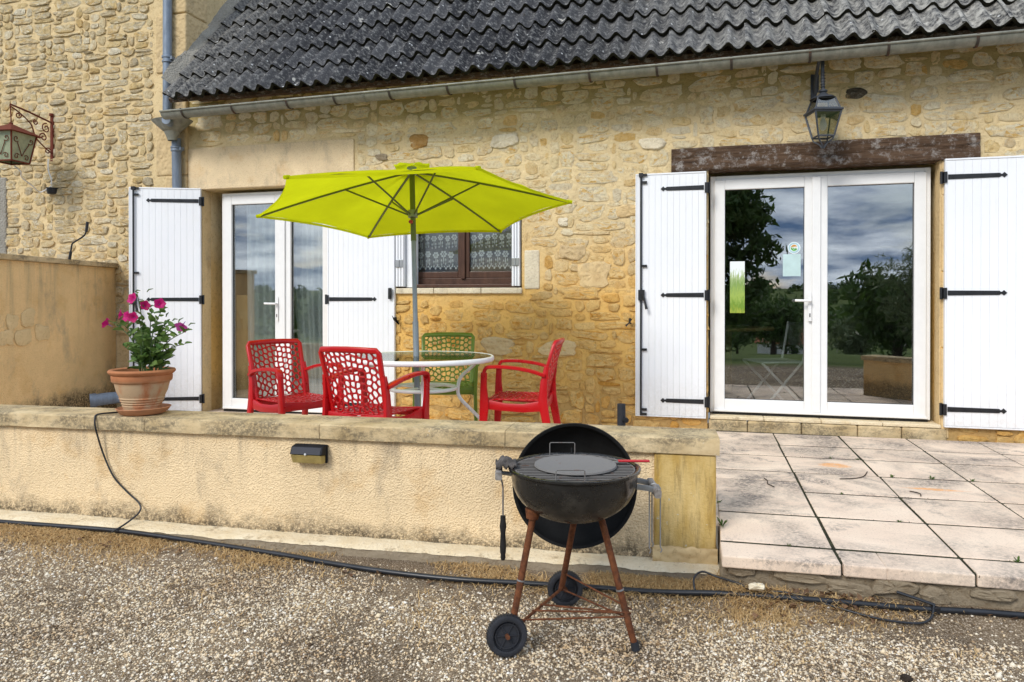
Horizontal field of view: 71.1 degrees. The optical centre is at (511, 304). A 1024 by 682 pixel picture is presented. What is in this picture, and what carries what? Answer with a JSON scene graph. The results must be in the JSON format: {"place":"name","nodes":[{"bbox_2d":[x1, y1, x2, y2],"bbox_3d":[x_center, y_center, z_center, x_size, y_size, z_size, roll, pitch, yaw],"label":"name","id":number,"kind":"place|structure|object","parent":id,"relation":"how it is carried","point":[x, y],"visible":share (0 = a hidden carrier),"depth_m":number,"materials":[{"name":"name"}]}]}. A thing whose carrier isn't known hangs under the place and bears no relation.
{"place":"outdoors","nodes":[
{"label":"outdoors","id":0,"kind":"place"},
{"bbox_2d":[209,408,719,525],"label":"terrace floor","id":1,"kind":"structure","parent":0,"point":[221,410],"depth_m":6.44,"materials":[{"name":"beige stone"}]},
{"bbox_2d":[0,253,118,407],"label":"dividing wall","id":2,"kind":"structure","parent":1,"relation":"on","point":[57,344],"depth_m":6.67,"materials":[{"name":"paint"}]},
{"bbox_2d":[68,222,88,259],"bbox_3d":[-4.085,-0.600,6.755,0.234,0.354,0.026,0,0,15],"label":"crank handle","id":3,"kind":"object","parent":2,"relation":"on","point":[72,243],"visible":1,"depth_m":6.75,"materials":[{"name":"black paint"}]},
{"bbox_2d":[89,392,120,406],"bbox_3d":[-3.873,0.981,6.958,0.395,0.265,0.134,0,0,-31],"label":"drain elbow","id":4,"kind":"object","parent":1,"relation":"on","point":[99,399],"visible":0.59,"depth_m":6.87,"materials":[{"name":"grey plastic"}]},
{"bbox_2d":[0,0,226,407],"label":"tall house","id":5,"kind":"structure","parent":1,"relation":"on","point":[88,74],"depth_m":7.67,"materials":[{"name":"stone"}]},
{"bbox_2d":[9,103,53,160],"bbox_3d":[-5.056,-1.810,7.551,0.042,0.521,0.509,0,0,15],"label":"lantern bracket","id":6,"kind":"object","parent":5,"relation":"attached to","point":[51,122],"visible":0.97,"depth_m":7.69,"materials":[{"name":"brown metal"}]},
{"bbox_2d":[0,124,42,164],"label":"wrought lantern","id":7,"kind":"object","parent":6,"relation":"hanging from","point":[17,145],"visible":1,"depth_m":7.25,"materials":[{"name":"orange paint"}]},
{"bbox_2d":[46,187,58,193],"bbox_3d":[-4.978,-1.236,7.763,0.124,0.081,0.122,0,0,15],"label":"junction box","id":8,"kind":"object","parent":5,"relation":"attached to","point":[51,190],"visible":1,"depth_m":7.72,"materials":[{"name":"black paint"}]},
{"bbox_2d":[14,159,51,192],"bbox_3d":[-5.068,-1.386,7.561,0.153,0.368,0.394,0,0,15],"label":"lamp cable","id":9,"kind":"object","parent":8,"relation":"hanging from","point":[31,184],"visible":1,"depth_m":7.70,"materials":[{"name":"grey plastic"}]},
{"bbox_2d":[246,339,343,414],"bbox_3d":[-1.533,0.669,5.013,0.546,0.839,0.536,0,0,40],"label":"garden chair","id":10,"kind":"object","parent":1,"relation":"on","point":[281,402],"visible":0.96,"depth_m":5.03,"materials":[{"name":"red plastic"}]},
{"bbox_2d":[318,346,430,418],"bbox_3d":[-0.843,0.659,4.351,0.536,0.839,0.546,0,0,25],"label":"garden chair","id":11,"kind":"object","parent":1,"relation":"on","point":[367,408],"visible":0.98,"depth_m":4.19,"materials":[{"name":"red plastic"}]},
{"bbox_2d":[256,162,572,405],"bbox_3d":[-0.690,0.042,4.991,2.169,2.056,2.113,0,0,15],"label":"parasol","id":12,"kind":"object","parent":1,"relation":"on","point":[412,199],"visible":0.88,"depth_m":5.17,"materials":[{"name":"fabric"}]},
{"bbox_2d":[352,351,493,418],"bbox_3d":[-0.610,0.706,4.905,0.980,0.712,0.980,0,0,38],"label":"round table","id":13,"kind":"object","parent":1,"relation":"on","point":[423,359],"visible":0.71,"depth_m":4.77,"materials":[{"name":"white glass"}]},
{"bbox_2d":[412,332,478,420],"bbox_3d":[-0.521,0.653,5.725,0.536,0.839,0.546,0,0,-2],"label":"garden chair","id":14,"kind":"object","parent":1,"relation":"on","point":[468,387],"visible":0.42,"depth_m":5.89,"materials":[{"name":"green plastic"}]},
{"bbox_2d":[479,338,564,423],"bbox_3d":[0.085,0.647,4.908,0.546,0.840,0.536,0,0,11],"label":"garden chair","id":15,"kind":"object","parent":1,"relation":"on","point":[543,399],"visible":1,"depth_m":4.71,"materials":[{"name":"red plastic"}]},
{"bbox_2d":[129,0,1023,442],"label":"stone house","id":16,"kind":"structure","parent":1,"relation":"on","point":[675,154],"depth_m":6.34,"materials":[{"name":"rubble stone"},{"name":"dark roof tile"},{"name":"white lacquered wood"}]},
{"bbox_2d":[222,191,327,413],"bbox_3d":[-2.349,-0.022,7.281,1.315,2.243,0.252,0,0,15],"label":"french door","id":17,"kind":"structure","parent":16,"relation":"in","point":[287,261],"depth_m":7.33,"materials":[{"name":"plastic"}]},
{"bbox_2d":[396,225,521,293],"bbox_3d":[-0.475,-0.540,6.720,1.225,0.880,0.250,0,0,15],"label":"window","id":18,"kind":"structure","parent":16,"relation":"in","point":[463,281],"depth_m":6.75,"materials":[{"name":"brown wood"}]},
{"bbox_2d":[730,261,744,312],"bbox_3d":[1.923,-0.147,6.117,0.120,0.440,0.003,0,0,15],"label":"meadow poster","id":19,"kind":"object","parent":16,"relation":"attached to","point":[737,286],"visible":1,"depth_m":6.12,"materials":[{"name":"green paper"}]},
{"bbox_2d":[708,325,774,397],"bbox_3d":[2.204,0.592,7.312,0.900,0.730,0.900,0,0,15],"label":"indoor table","id":20,"kind":"object","parent":16,"relation":"in","point":[729,329],"visible":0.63,"depth_m":7.28,"materials":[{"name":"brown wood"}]},
{"bbox_2d":[742,321,802,399],"bbox_3d":[2.388,0.564,6.513,0.486,0.810,0.422,0,0,-5],"label":"folding chair","id":21,"kind":"object","parent":16,"relation":"in","point":[794,331],"visible":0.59,"depth_m":6.54,"materials":[{"name":"metal"}]},
{"bbox_2d":[783,254,800,275],"bbox_3d":[2.343,-0.329,6.004,0.140,0.185,0.003,0,0,15],"label":"paper notice","id":22,"kind":"object","parent":16,"relation":"attached to","point":[791,264],"visible":1,"depth_m":6.00,"materials":[{"name":"white paper"}]},
{"bbox_2d":[788,242,799,253],"bbox_3d":[2.360,-0.473,5.996,0.100,0.100,0.005,0,0,15],"label":"round sticker","id":23,"kind":"object","parent":16,"relation":"attached to","point":[793,247],"visible":1,"depth_m":6.00,"materials":[{"name":"white paper"}]},
{"bbox_2d":[710,167,930,421],"bbox_3d":[2.523,-0.077,5.944,1.696,2.038,0.174,0,0,15],"label":"french door","id":24,"kind":"structure","parent":16,"relation":"in","point":[814,404],"depth_m":5.92,"materials":[{"name":"plastic"}]},
{"bbox_2d":[803,61,843,148],"bbox_3d":[2.406,-1.584,5.635,0.224,0.755,0.414,0,0,1],"label":"wall lantern","id":25,"kind":"object","parent":16,"relation":"attached to","point":[832,111],"depth_m":5.53,"materials":[{"name":"grey metal"}]},
{"bbox_2d":[617,403,628,425],"bbox_3d":[0.579,0.794,3.793,0.400,0.535,0.400,0,0,15],"label":"metal post","id":26,"kind":"object","parent":1,"relation":"on","point":[622,419],"visible":0.16,"depth_m":3.77,"materials":[{"name":"black metal"}]},
{"bbox_2d":[0,525,1023,681],"bbox_3d":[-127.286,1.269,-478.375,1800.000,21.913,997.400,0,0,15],"label":"ground","id":27,"kind":"structure","parent":0,"point":[987,630],"depth_m":2.77,"materials":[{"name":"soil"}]},
{"bbox_2d":[0,404,719,580],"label":"terrace wall","id":28,"kind":"structure","parent":27,"relation":"on","point":[418,490],"depth_m":3.71,"materials":[{"name":"paint"}]},
{"bbox_2d":[94,411,141,532],"bbox_3d":[-2.144,0.906,3.967,0.278,0.606,0.236,0,0,41],"label":"black cable","id":29,"kind":"object","parent":28,"relation":"hanging from","point":[132,496],"visible":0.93,"depth_m":3.95,"materials":[{"name":"plastic"}]},
{"bbox_2d":[115,403,170,415],"bbox_3d":[-2.080,0.596,4.049,0.286,0.037,0.286,-1,0,15],"label":"saucer","id":30,"kind":"object","parent":28,"relation":"on","point":[165,407],"visible":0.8,"depth_m":3.95,"materials":[{"name":"ceramic"}]},
{"bbox_2d":[107,366,175,409],"bbox_3d":[-2.089,0.482,4.051,0.347,0.238,0.347,0,0,15],"label":"flower pot","id":31,"kind":"object","parent":30,"relation":"on","point":[136,389],"visible":0.93,"depth_m":3.95,"materials":[{"name":"ceramic"}]},
{"bbox_2d":[102,288,194,370],"bbox_3d":[-2.028,0.161,4.050,0.598,0.502,0.257,0,0,15],"label":"petunia plant","id":32,"kind":"object","parent":31,"relation":"on","point":[144,350],"visible":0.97,"depth_m":4.01,"materials":[{"name":"green plant"}]},
{"bbox_2d":[290,443,327,463],"bbox_3d":[-1.050,0.774,3.698,0.184,0.096,0.080,0,0,12],"label":"solar wall lamp","id":33,"kind":"object","parent":28,"relation":"attached to","point":[309,453],"visible":1,"depth_m":3.68,"materials":[{"name":"black plastic"}]},
{"bbox_2d":[0,523,1018,681],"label":"dry grass","id":34,"kind":"structure","parent":27,"relation":"on","point":[654,582],"depth_m":3.21,"materials":[{"name":"brown plant"}]},
{"bbox_2d":[0,519,1023,618],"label":"hose","id":35,"kind":"object","parent":27,"relation":"on","point":[914,608],"visible":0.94,"depth_m":3.18,"materials":[{"name":"black plastic"}]},
{"bbox_2d":[896,591,939,613],"bbox_3d":[1.614,1.182,2.850,0.153,0.062,0.037,0,0,30],"label":"hose joint","id":36,"kind":"object","parent":35,"relation":"on","point":[937,610],"visible":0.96,"depth_m":2.84,"materials":[{"name":"black plastic"}]},
{"bbox_2d":[28,531,1017,624],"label":"dead leaves","id":37,"kind":"object","parent":27,"relation":"on","point":[859,596],"visible":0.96,"depth_m":2.92,"materials":[{"name":"brown plant"}]},
{"bbox_2d":[486,423,661,657],"bbox_3d":[0.269,0.878,2.793,0.628,0.761,0.722,0,0,15],"label":"kettle barbecue","id":38,"kind":"object","parent":27,"relation":"on","point":[569,513],"visible":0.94,"depth_m":2.62,"materials":[{"name":"black enamel"},{"name":"rusty steel"},{"name":"black rubber"}]},
{"bbox_2d":[500,480,505,560],"bbox_3d":[-0.033,0.794,2.643,0.026,0.300,0.025,0,0,15],"label":"grill brush","id":39,"kind":"object","parent":38,"relation":"hanging from","point":[502,536],"visible":0.98,"depth_m":2.64,"materials":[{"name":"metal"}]},
{"bbox_2d":[495,455,516,469],"bbox_3d":[-0.021,0.589,2.688,0.083,0.041,0.114,0,0,-1],"label":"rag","id":40,"kind":"object","parent":38,"relation":"attached to","point":[505,462],"visible":1,"depth_m":2.65,"materials":[{"name":"grey fabric"}]},
{"bbox_2d":[534,455,649,475],"bbox_3d":[0.291,0.598,2.668,0.421,0.016,0.308,0,0,15],"label":"griddle plate","id":41,"kind":"object","parent":38,"relation":"on","point":[591,465],"visible":0.99,"depth_m":2.68,"materials":[{"name":"metal"}]},
{"bbox_2d":[649,482,661,553],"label":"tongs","id":42,"kind":"object","parent":38,"relation":"hanging from","point":[652,519],"visible":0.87,"depth_m":2.65,"materials":[{"name":"metal"}]},
{"bbox_2d":[748,582,764,590],"bbox_3d":[1.017,1.168,2.974,0.063,0.031,0.040,6,-34,3],"label":"white stone","id":43,"kind":"object","parent":27,"relation":"on","point":[756,586],"visible":1,"depth_m":2.97,"materials":[{"name":"stone"}]},
{"bbox_2d":[693,571,934,624],"bbox_3d":[1.213,1.197,2.930,0.925,0.083,0.091,0,0,19],"label":"thin hose","id":44,"kind":"object","parent":27,"relation":"on","point":[847,610],"visible":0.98,"depth_m":2.86,"materials":[{"name":"black plastic"}]},
{"bbox_2d":[899,674,912,681],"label":"earth clod","id":45,"kind":"object","parent":27,"relation":"on","point":[906,678],"visible":1,"depth_m":2.39,"materials":[{"name":"soil"}]},
{"bbox_2d":[715,430,1023,609],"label":"terrace","id":46,"kind":"structure","parent":0,"point":[886,554],"depth_m":3.59,"materials":[{"name":"pale stone paving slabs"},{"name":"stone"}]},
{"bbox_2d":[716,516,727,525],"bbox_3d":[1.008,1.044,3.439,0.076,0.044,0.067,0,0,-38],"label":"weed","id":47,"kind":"object","parent":46,"relation":"on","point":[721,522],"visible":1,"depth_m":3.45,"materials":[{"name":"green plant"}]},
{"bbox_2d":[720,441,1021,577],"bbox_3d":[2.319,1.059,4.232,2.111,0.013,2.999,0,0,15],"label":"joint moss","id":48,"kind":"object","parent":46,"relation":"on","point":[899,497],"visible":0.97,"depth_m":3.86,"materials":[{"name":"black plant"}]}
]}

